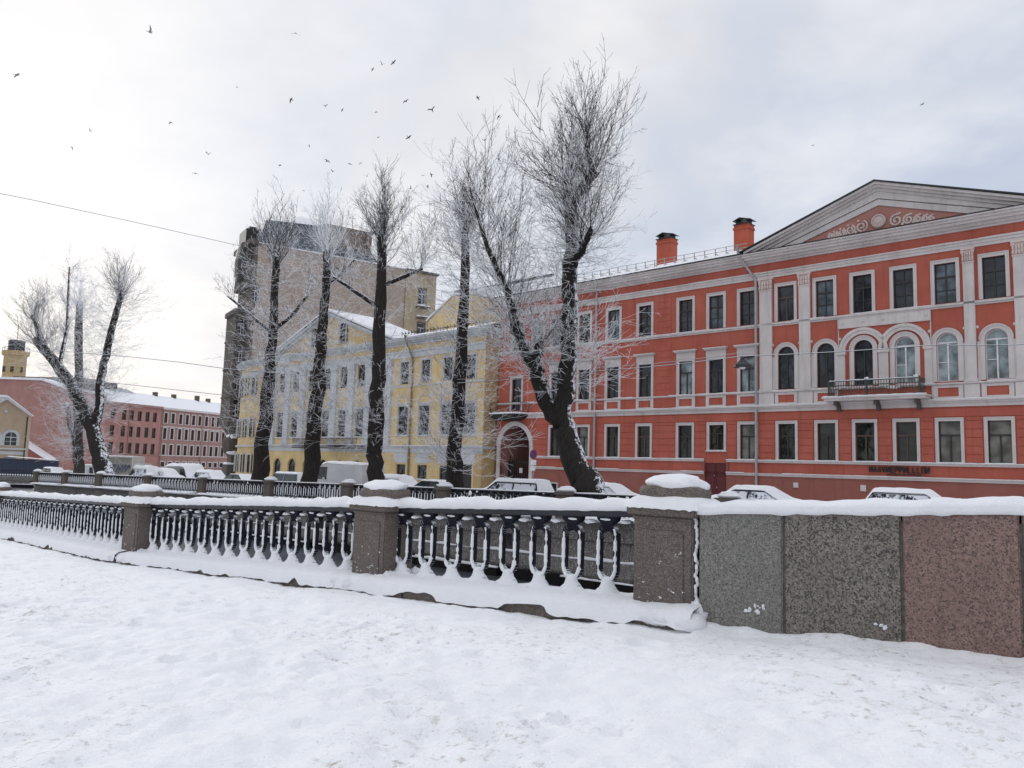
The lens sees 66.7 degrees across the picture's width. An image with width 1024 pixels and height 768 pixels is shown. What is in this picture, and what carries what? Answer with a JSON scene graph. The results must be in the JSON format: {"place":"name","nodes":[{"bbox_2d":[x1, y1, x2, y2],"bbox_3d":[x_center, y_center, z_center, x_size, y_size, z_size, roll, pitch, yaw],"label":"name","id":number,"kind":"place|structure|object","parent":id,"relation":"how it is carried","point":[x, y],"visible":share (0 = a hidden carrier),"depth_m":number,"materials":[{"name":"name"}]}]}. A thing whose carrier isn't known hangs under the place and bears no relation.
{"place":"outdoors","nodes":[
{"label":"outdoors","id":0,"kind":"place"},
{"bbox_2d":[62,351,308,375],"bbox_3d":[-25.598,-1.684,56.815,32.945,3.605,1.001,-3,-7,35],"label":"overhead wire","id":1,"kind":"object","parent":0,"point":[187,363],"visible":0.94,"depth_m":54.55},
{"bbox_2d":[12,476,559,586],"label":"water","id":2,"kind":"structure","parent":0,"point":[318,557],"depth_m":40.73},
{"bbox_2d":[0,476,33,487],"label":"embankment wall","id":3,"kind":"structure","parent":2,"relation":"in","point":[18,482],"depth_m":105.70,"materials":[{"name":"stone"}]},
{"bbox_2d":[34,485,633,592],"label":"embankment wall","id":4,"kind":"structure","parent":2,"relation":"in","point":[589,578],"depth_m":34.61,"materials":[{"name":"metal"}]},
{"bbox_2d":[30,472,61,485],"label":"iron railing","id":5,"kind":"object","parent":4,"relation":"on","point":[54,478],"visible":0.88,"depth_m":68.27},
{"bbox_2d":[59,473,94,487],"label":"iron railing","id":6,"kind":"object","parent":4,"relation":"on","point":[86,480],"visible":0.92,"depth_m":64.13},
{"bbox_2d":[93,474,142,489],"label":"iron railing","id":7,"kind":"object","parent":4,"relation":"on","point":[118,483],"visible":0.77,"depth_m":59.48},
{"bbox_2d":[151,476,197,493],"bbox_3d":[-23.685,6.995,54.001,7.050,1.183,0.813,-3,-8,40],"label":"iron railing","id":8,"kind":"object","parent":4,"relation":"on","point":[173,486],"visible":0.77,"depth_m":53.88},
{"bbox_2d":[196,474,210,495],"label":"granite pillar","id":9,"kind":"structure","parent":4,"relation":"on","point":[202,483],"depth_m":51.49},
{"bbox_2d":[197,478,262,496],"bbox_3d":[-17.724,6.550,49.044,7.041,1.178,0.824,-3,-8,40],"label":"iron railing","id":10,"kind":"object","parent":4,"relation":"on","point":[249,488],"visible":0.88,"depth_m":49.18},
{"bbox_2d":[262,476,278,496],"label":"granite pillar","id":11,"kind":"structure","parent":4,"relation":"on","point":[268,485],"depth_m":46.56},
{"bbox_2d":[272,481,340,498],"bbox_3d":[-11.887,6.122,44.203,6.710,1.159,0.810,-3,-8,40],"label":"iron railing","id":12,"kind":"object","parent":4,"relation":"on","point":[288,492],"visible":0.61,"depth_m":44.60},
{"bbox_2d":[339,479,356,497],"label":"granite pillar","id":13,"kind":"structure","parent":4,"relation":"on","point":[347,487],"depth_m":41.83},
{"bbox_2d":[353,484,435,499],"bbox_3d":[-6.242,5.694,39.514,6.550,1.161,0.815,-3,-8,40],"label":"iron railing","id":14,"kind":"object","parent":4,"relation":"on","point":[361,486],"visible":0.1,"depth_m":38.60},
{"bbox_2d":[434,482,453,498],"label":"granite pillar","id":15,"kind":"structure","parent":4,"relation":"on","point":[442,489],"depth_m":37.22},
{"bbox_2d":[450,488,556,517],"bbox_3d":[-0.681,5.278,34.896,6.490,1.166,0.814,-3,-8,40],"label":"iron railing","id":16,"kind":"object","parent":4,"relation":"on","point":[508,492],"visible":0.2,"depth_m":35.21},
{"bbox_2d":[554,486,575,519],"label":"granite pillar","id":17,"kind":"structure","parent":4,"relation":"on","point":[564,492],"depth_m":32.63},
{"bbox_2d":[574,492,713,521],"bbox_3d":[4.878,4.863,30.284,6.541,1.163,0.811,-3,-8,40],"label":"iron railing","id":18,"kind":"object","parent":4,"relation":"on","point":[594,495],"visible":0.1,"depth_m":31.40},
{"bbox_2d":[714,491,742,501],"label":"granite pillar","id":19,"kind":"structure","parent":4,"relation":"on","point":[725,496],"depth_m":28.02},
{"bbox_2d":[0,470,628,518],"bbox_3d":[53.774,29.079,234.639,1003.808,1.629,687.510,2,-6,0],"label":"street","id":20,"kind":"structure","parent":0,"point":[178,489],"depth_m":81.16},
{"bbox_2d":[1,324,29,376],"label":"fire tower","id":21,"kind":"structure","parent":20,"relation":"on","point":[11,350],"depth_m":209.58,"materials":[{"name":"paint"}]},
{"bbox_2d":[0,395,33,458],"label":"gatehouse","id":22,"kind":"object","parent":20,"relation":"on","point":[15,423],"visible":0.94,"depth_m":123.77,"materials":[{"name":"paint"}]},
{"bbox_2d":[1,430,19,445],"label":"window","id":23,"kind":"structure","parent":22,"relation":"in","point":[9,437],"depth_m":123.64,"materials":[{"name":"white glass"}]},
{"bbox_2d":[0,456,58,474],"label":"site fence","id":24,"kind":"object","parent":20,"relation":"on","point":[7,464],"visible":0.8,"depth_m":111.15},
{"bbox_2d":[0,376,117,469],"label":"gabled house","id":25,"kind":"structure","parent":20,"relation":"on","point":[13,387],"depth_m":150.65,"materials":[{"name":"paint"}]},
{"bbox_2d":[24,260,129,476],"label":"tree","id":26,"kind":"object","parent":20,"relation":"on","point":[76,433],"visible":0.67,"depth_m":82.70,"materials":[{"name":"grey plant"}]},
{"bbox_2d":[0,244,177,485],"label":"tree","id":27,"kind":"object","parent":20,"relation":"on","point":[90,419],"visible":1,"depth_m":69.55,"materials":[{"name":"grey plant"}]},
{"bbox_2d":[109,455,151,478],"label":"box truck","id":28,"kind":"object","parent":20,"relation":"on","point":[123,465],"visible":0.32,"depth_m":81.28,"materials":[{"name":"white paint"}]},
{"bbox_2d":[103,387,163,465],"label":"town house","id":29,"kind":"structure","parent":20,"relation":"on","point":[141,437],"depth_m":182.15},
{"bbox_2d":[125,465,158,479],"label":"parked car","id":30,"kind":"object","parent":20,"relation":"on","point":[137,470],"visible":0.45,"depth_m":69.22,"materials":[{"name":"white paint"}]},
{"bbox_2d":[157,467,185,482],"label":"parked car","id":31,"kind":"object","parent":20,"relation":"on","point":[168,472],"visible":0.41,"depth_m":68.77,"materials":[{"name":"white paint"}]},
{"bbox_2d":[166,463,204,484],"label":"minivan","id":32,"kind":"object","parent":20,"relation":"on","point":[187,470],"visible":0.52,"depth_m":70.19,"materials":[{"name":"grey paint"}]},
{"bbox_2d":[147,392,226,469],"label":"town house","id":33,"kind":"structure","parent":20,"relation":"on","point":[186,428],"depth_m":198.18,"materials":[{"name":"paint"}]},
{"bbox_2d":[191,469,225,488],"bbox_3d":[-24.997,8.012,64.847,4.221,1.741,2.140,-3,-8,40],"label":"parked car","id":34,"kind":"object","parent":20,"relation":"on","point":[216,474],"visible":0.39,"depth_m":64.50,"materials":[{"name":"white paint"}]},
{"bbox_2d":[221,474,251,491],"bbox_3d":[-21.081,7.765,60.801,4.623,1.472,2.140,-3,-8,40],"label":"parked car","id":35,"kind":"object","parent":20,"relation":"on","point":[240,476],"visible":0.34,"depth_m":60.34,"materials":[{"name":"white paint"}]},
{"bbox_2d":[204,174,329,494],"bbox_3d":[-15.864,-3.296,51.193,8.092,21.506,8.930,4,-6,-19],"label":"tree","id":36,"kind":"object","parent":20,"relation":"on","point":[261,465],"visible":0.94,"depth_m":50.97,"materials":[{"name":"grey plant"}]},
{"bbox_2d":[273,471,302,495],"bbox_3d":[-16.302,7.216,56.333,4.623,1.742,2.140,-3,-8,40],"label":"parked car","id":37,"kind":"object","parent":20,"relation":"on","point":[287,476],"visible":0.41,"depth_m":55.15,"materials":[{"name":"white paint"}]},
{"bbox_2d":[228,173,387,497],"bbox_3d":[-11.924,-2.924,47.167,9.486,20.020,10.042,2,-6,0],"label":"tree","id":38,"kind":"object","parent":20,"relation":"on","point":[312,457],"visible":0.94,"depth_m":47.41,"materials":[{"name":"grey plant"}]},
{"bbox_2d":[218,216,438,475],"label":"apartment block","id":39,"kind":"structure","parent":20,"relation":"on","point":[409,322],"depth_m":113.80,"materials":[{"name":"paint"}]},
{"bbox_2d":[317,461,383,495],"bbox_3d":[-11.042,6.435,52.016,5.427,2.527,2.400,-3,-8,40],"label":"delivery van","id":40,"kind":"object","parent":20,"relation":"on","point":[335,471],"visible":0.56,"depth_m":50.98,"materials":[{"name":"white paint"}]},
{"bbox_2d":[278,152,449,481],"bbox_3d":[-7.519,-3.303,44.921,8.548,20.402,7.415,0,-6,18],"label":"tree","id":41,"kind":"object","parent":20,"relation":"on","point":[375,429],"visible":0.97,"depth_m":44.09,"materials":[{"name":"grey plant"}]},
{"bbox_2d":[233,274,553,490],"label":"yellow building","id":42,"kind":"structure","parent":20,"relation":"on","point":[289,459],"depth_m":73.34,"materials":[{"name":"paint"}]},
{"bbox_2d":[352,408,363,437],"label":"window","id":43,"kind":"structure","parent":42,"relation":"in","point":[362,415],"depth_m":75.69,"materials":[{"name":"grey glass"}]},
{"bbox_2d":[396,405,408,435],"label":"window","id":44,"kind":"structure","parent":42,"relation":"in","point":[402,418],"depth_m":71.10,"materials":[{"name":"grey glass"}]},
{"bbox_2d":[399,360,410,384],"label":"window","id":45,"kind":"structure","parent":42,"relation":"in","point":[408,362],"depth_m":71.56,"materials":[{"name":"grey glass"}]},
{"bbox_2d":[416,403,430,435],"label":"window","id":46,"kind":"structure","parent":42,"relation":"in","point":[426,408],"depth_m":69.09,"materials":[{"name":"grey glass"}]},
{"bbox_2d":[420,357,431,382],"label":"window","id":47,"kind":"structure","parent":42,"relation":"in","point":[426,360],"depth_m":69.57,"materials":[{"name":"grey glass"}]},
{"bbox_2d":[438,402,451,435],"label":"window","id":48,"kind":"structure","parent":42,"relation":"in","point":[441,428],"depth_m":67.19,"materials":[{"name":"grey glass"}]},
{"bbox_2d":[442,355,453,380],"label":"window","id":49,"kind":"structure","parent":42,"relation":"in","point":[452,356],"depth_m":67.53,"materials":[{"name":"grey glass"}]},
{"bbox_2d":[463,464,471,490],"bbox_3d":[-3.722,7.887,64.487,1.300,2.500,0.060,-4,-8,43],"label":"door","id":50,"kind":"structure","parent":42,"relation":"in","point":[466,477],"depth_m":64.45,"materials":[{"name":"metal"}]},
{"bbox_2d":[463,401,476,435],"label":"window","id":51,"kind":"structure","parent":42,"relation":"in","point":[474,402],"depth_m":65.00,"materials":[{"name":"grey glass"}]},
{"bbox_2d":[384,474,417,485],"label":"parked car","id":52,"kind":"object","parent":20,"relation":"on","point":[408,480],"visible":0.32,"depth_m":47.85,"materials":[{"name":"white paint"}]},
{"bbox_2d":[408,479,471,499],"bbox_3d":[-4.243,6.415,46.042,4.623,1.486,2.140,-3,-8,40],"label":"parked car","id":53,"kind":"object","parent":20,"relation":"on","point":[428,483],"visible":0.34,"depth_m":45.80,"materials":[{"name":"black paint"}]},
{"bbox_2d":[385,137,545,496],"bbox_3d":[-2.285,-3.261,39.712,8.559,19.384,7.624,-3,-8,38],"label":"tree","id":54,"kind":"object","parent":20,"relation":"on","point":[455,472],"visible":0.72,"depth_m":39.60,"materials":[{"name":"grey plant"}]},
{"bbox_2d":[473,477,555,499],"bbox_3d":[0.028,5.927,41.994,4.724,1.710,2.140,-3,-8,40],"label":"parked car","id":55,"kind":"object","parent":20,"relation":"on","point":[523,484],"visible":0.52,"depth_m":40.99,"materials":[{"name":"white paint"}]},
{"bbox_2d":[388,36,660,499],"bbox_3d":[0.757,-5.028,35.866,12.835,22.059,10.432,2,-6,0],"label":"tree","id":56,"kind":"object","parent":20,"relation":"on","point":[583,475],"visible":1,"depth_m":35.51,"materials":[{"name":"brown plant"}]},
{"bbox_2d":[604,482,639,498],"bbox_3d":[4.926,5.825,39.729,4.020,1.596,2.140,-3,-8,40],"label":"parked car","id":57,"kind":"object","parent":20,"relation":"on","point":[613,488],"visible":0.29,"depth_m":39.07,"materials":[{"name":"silver paint"}]},
{"bbox_2d":[711,485,800,499],"bbox_3d":[10.972,5.286,34.195,4.623,1.657,2.140,-3,-8,40],"label":"parked car","id":58,"kind":"object","parent":20,"relation":"on","point":[766,492],"visible":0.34,"depth_m":33.76,"materials":[{"name":"white paint"}]},
{"bbox_2d":[489,179,1023,500],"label":"red building","id":59,"kind":"structure","parent":20,"relation":"on","point":[875,264],"depth_m":46.51,"materials":[{"name":"paint"}]},
{"bbox_2d":[509,375,522,410],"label":"window","id":60,"kind":"structure","parent":59,"relation":"in","point":[517,384],"depth_m":63.53,"materials":[{"name":"black glass"}]},
{"bbox_2d":[547,425,559,456],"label":"window","id":61,"kind":"structure","parent":59,"relation":"in","point":[554,448],"depth_m":60.34,"materials":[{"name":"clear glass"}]},
{"bbox_2d":[548,361,558,399],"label":"window","id":62,"kind":"structure","parent":59,"relation":"in","point":[553,383],"depth_m":60.83,"materials":[{"name":"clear glass"}]},
{"bbox_2d":[576,424,589,456],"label":"window","id":63,"kind":"structure","parent":59,"relation":"in","point":[583,431],"depth_m":58.24,"materials":[{"name":"clear glass"}]},
{"bbox_2d":[576,358,593,399],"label":"window","id":64,"kind":"structure","parent":59,"relation":"in","point":[585,394],"depth_m":58.77,"materials":[{"name":"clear glass"}]},
{"bbox_2d":[577,310,592,342],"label":"window","id":65,"kind":"structure","parent":59,"relation":"in","point":[590,314],"depth_m":59.28,"materials":[{"name":"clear glass"}]},
{"bbox_2d":[604,424,619,457],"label":"window","id":66,"kind":"structure","parent":59,"relation":"in","point":[612,444],"depth_m":56.54,"materials":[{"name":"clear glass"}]},
{"bbox_2d":[602,356,622,398],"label":"window","id":67,"kind":"structure","parent":59,"relation":"in","point":[612,393],"depth_m":56.95,"materials":[{"name":"clear glass"}]},
{"bbox_2d":[605,306,621,339],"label":"window","id":68,"kind":"structure","parent":59,"relation":"in","point":[616,313],"depth_m":57.38,"materials":[{"name":"grey glass"}]},
{"bbox_2d":[634,423,651,457],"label":"window","id":69,"kind":"structure","parent":59,"relation":"in","point":[643,444],"depth_m":54.66,"materials":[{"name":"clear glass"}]},
{"bbox_2d":[633,353,655,396],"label":"window","id":70,"kind":"structure","parent":59,"relation":"in","point":[646,374],"depth_m":55.04,"materials":[{"name":"clear glass"}]},
{"bbox_2d":[636,301,653,336],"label":"window","id":71,"kind":"structure","parent":59,"relation":"in","point":[646,317],"depth_m":55.54,"materials":[{"name":"clear glass"}]},
{"bbox_2d":[675,422,693,459],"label":"window","id":72,"kind":"structure","parent":59,"relation":"in","point":[684,431],"depth_m":52.41,"materials":[{"name":"black glass"}]},
{"bbox_2d":[673,349,696,394],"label":"window","id":73,"kind":"structure","parent":59,"relation":"in","point":[687,371],"depth_m":52.83,"materials":[{"name":"clear glass"}]},
{"bbox_2d":[676,295,694,332],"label":"window","id":74,"kind":"structure","parent":59,"relation":"in","point":[687,307],"depth_m":53.29,"materials":[{"name":"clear glass"}]},
{"bbox_2d":[702,346,727,392],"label":"window","id":75,"kind":"structure","parent":59,"relation":"in","point":[717,368],"depth_m":51.24,"materials":[{"name":"clear glass"}]},
{"bbox_2d":[703,460,727,494],"bbox_3d":[13.204,6.455,50.370,1.790,2.980,0.210,-4,-8,43],"label":"door","id":76,"kind":"structure","parent":59,"relation":"in","point":[715,473],"depth_m":50.42,"materials":[{"name":"metal"}]},
{"bbox_2d":[705,422,726,451],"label":"window","id":77,"kind":"structure","parent":59,"relation":"in","point":[715,431],"depth_m":50.83,"materials":[{"name":"black glass"}]},
{"bbox_2d":[706,291,725,328],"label":"window","id":78,"kind":"structure","parent":59,"relation":"in","point":[717,303],"depth_m":51.72,"materials":[{"name":"glass"}]},
{"bbox_2d":[460,344,1023,382],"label":"overhead wire","id":79,"kind":"object","parent":59,"relation":"attached to","point":[765,355],"visible":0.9,"depth_m":37.20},
{"bbox_2d":[737,421,754,459],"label":"window","id":80,"kind":"structure","parent":59,"relation":"in","point":[747,427],"depth_m":49.37,"materials":[{"name":"clear glass"}]},
{"bbox_2d":[733,343,759,391],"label":"window","id":81,"kind":"structure","parent":59,"relation":"in","point":[747,374],"depth_m":49.72,"materials":[{"name":"clear glass"}]},
{"bbox_2d":[737,286,757,325],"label":"window","id":82,"kind":"structure","parent":59,"relation":"in","point":[747,298],"depth_m":50.25,"materials":[{"name":"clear glass"}]},
{"bbox_2d":[774,281,796,321],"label":"window","id":83,"kind":"structure","parent":59,"relation":"in","point":[785,298],"depth_m":48.48,"materials":[{"name":"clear glass"}]},
{"bbox_2d":[773,342,798,389],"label":"window","id":84,"kind":"structure","parent":59,"relation":"in","point":[788,364],"depth_m":48.03,"materials":[{"name":"clear glass"}]},
{"bbox_2d":[775,420,797,461],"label":"window","id":85,"kind":"structure","parent":59,"relation":"in","point":[786,432],"depth_m":47.56,"materials":[{"name":"black glass"}]},
{"bbox_2d":[812,275,836,317],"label":"window","id":86,"kind":"structure","parent":59,"relation":"in","point":[826,290],"depth_m":46.79,"materials":[{"name":"grey glass"}]},
{"bbox_2d":[812,339,838,387],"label":"window","id":87,"kind":"structure","parent":59,"relation":"in","point":[828,365],"depth_m":46.38,"materials":[{"name":"clear glass"}]},
{"bbox_2d":[814,420,839,461],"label":"window","id":88,"kind":"structure","parent":59,"relation":"in","point":[825,431],"depth_m":45.91,"materials":[{"name":"grey glass"}]},
{"bbox_2d":[849,269,875,313],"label":"window","id":89,"kind":"structure","parent":59,"relation":"in","point":[864,285],"depth_m":45.31,"materials":[{"name":"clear glass"}]},
{"bbox_2d":[849,335,877,385],"bbox_3d":[20.276,-1.356,44.782,1.590,2.910,0.310,-4,-8,43],"label":"window","id":90,"kind":"structure","parent":59,"relation":"in","point":[866,361],"depth_m":44.89,"materials":[{"name":"clear glass"}]},
{"bbox_2d":[852,419,877,460],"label":"window","id":91,"kind":"structure","parent":59,"relation":"in","point":[865,437],"depth_m":44.41,"materials":[{"name":"black glass"}]},
{"bbox_2d":[889,263,917,308],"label":"window","id":92,"kind":"structure","parent":59,"relation":"in","point":[904,293],"depth_m":43.77,"materials":[{"name":"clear glass"}]},
{"bbox_2d":[889,331,920,383],"bbox_3d":[21.889,-1.469,43.264,1.590,2.910,0.310,-4,-8,43],"label":"window","id":93,"kind":"structure","parent":59,"relation":"in","point":[907,358],"depth_m":43.36,"materials":[{"name":"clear glass"}]},
{"bbox_2d":[892,418,920,463],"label":"window","id":94,"kind":"structure","parent":59,"relation":"in","point":[906,448],"depth_m":42.88,"materials":[{"name":"grey glass"}]},
{"bbox_2d":[930,257,960,304],"bbox_3d":[23.553,-5.562,42.237,1.420,2.430,0.305,-4,-8,43],"label":"window","id":95,"kind":"structure","parent":59,"relation":"in","point":[945,287],"depth_m":42.32,"materials":[{"name":"grey glass"}]},
{"bbox_2d":[931,328,963,381],"bbox_3d":[23.432,-1.576,41.810,1.590,2.910,0.310,-4,-8,43],"label":"window","id":96,"kind":"structure","parent":59,"relation":"in","point":[949,360],"depth_m":41.88,"materials":[{"name":"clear glass"}]},
{"bbox_2d":[935,417,964,464],"bbox_3d":[23.276,3.028,41.302,1.500,2.480,0.364,-4,-8,43],"label":"window","id":97,"kind":"structure","parent":59,"relation":"in","point":[949,432],"depth_m":41.40,"materials":[{"name":"clear glass"}]},
{"bbox_2d":[977,250,1010,299],"bbox_3d":[25.225,-5.679,40.662,1.420,2.430,0.305,-4,-8,43],"label":"window","id":98,"kind":"structure","parent":59,"relation":"in","point":[994,282],"depth_m":40.74,"materials":[{"name":"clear glass"}]},
{"bbox_2d":[978,323,1014,379],"bbox_3d":[25.105,-1.693,40.236,1.590,2.910,0.310,-4,-8,43],"label":"window","id":99,"kind":"structure","parent":59,"relation":"in","point":[999,361],"depth_m":40.32,"materials":[{"name":"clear glass"}]},
{"bbox_2d":[983,416,1016,465],"bbox_3d":[24.948,2.911,39.728,1.500,2.480,0.364,-4,-8,43],"label":"window","id":100,"kind":"structure","parent":59,"relation":"in","point":[1000,432],"depth_m":39.83,"materials":[{"name":"clear glass"}]},
{"bbox_2d":[866,487,940,499],"bbox_3d":[16.168,4.995,30.917,4.020,1.701,2.140,-3,-8,40],"label":"parked car","id":101,"kind":"object","parent":20,"relation":"on","point":[902,493],"visible":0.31,"depth_m":30.79,"materials":[{"name":"grey paint"}]},
{"bbox_2d":[0,539,1023,767],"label":"ground","id":102,"kind":"structure","parent":0,"point":[104,664],"depth_m":5.60,"materials":[{"name":"snow"}]},
{"bbox_2d":[0,527,126,562],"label":"granite kerb","id":103,"kind":"structure","parent":102,"relation":"on","point":[95,551],"depth_m":18.90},
{"bbox_2d":[0,490,124,546],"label":"iron railing","id":104,"kind":"object","parent":103,"relation":"on","point":[21,510],"visible":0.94,"depth_m":20.24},
{"bbox_2d":[116,551,351,587],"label":"granite kerb","id":105,"kind":"structure","parent":102,"relation":"on","point":[299,575],"depth_m":13.31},
{"bbox_2d":[107,484,166,562],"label":"granite pillar","id":106,"kind":"structure","parent":105,"relation":"on","point":[136,504],"depth_m":16.34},
{"bbox_2d":[146,496,354,569],"bbox_3d":[-4.945,2.647,14.188,6.969,1.477,0.279,-3,-8,40],"label":"iron railing","id":107,"kind":"object","parent":105,"relation":"on","point":[331,507],"visible":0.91,"depth_m":13.89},
{"bbox_2d":[333,572,699,630],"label":"granite kerb","id":108,"kind":"structure","parent":102,"relation":"on","point":[557,602],"depth_m":9.37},
{"bbox_2d":[330,479,419,589],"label":"granite pillar","id":109,"kind":"structure","parent":108,"relation":"on","point":[374,505],"depth_m":11.48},
{"bbox_2d":[394,495,633,594],"bbox_3d":[-0.120,2.070,10.210,4.222,1.355,0.280,-3,-8,40],"label":"iron railing","id":110,"kind":"object","parent":108,"relation":"on","point":[608,513],"visible":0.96,"depth_m":10.05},
{"bbox_2d":[623,474,719,632],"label":"granite pillar","id":111,"kind":"structure","parent":108,"relation":"on","point":[663,508],"depth_m":8.39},
{"bbox_2d":[693,496,1023,657],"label":"granite wall","id":112,"kind":"structure","parent":102,"relation":"on","point":[944,572],"depth_m":7.08,"materials":[{"name":"stone"}]},
{"bbox_2d":[0,0,1023,402],"label":"sky","id":113,"kind":"structure","parent":0,"point":[739,94],"materials":[{"name":"white"}]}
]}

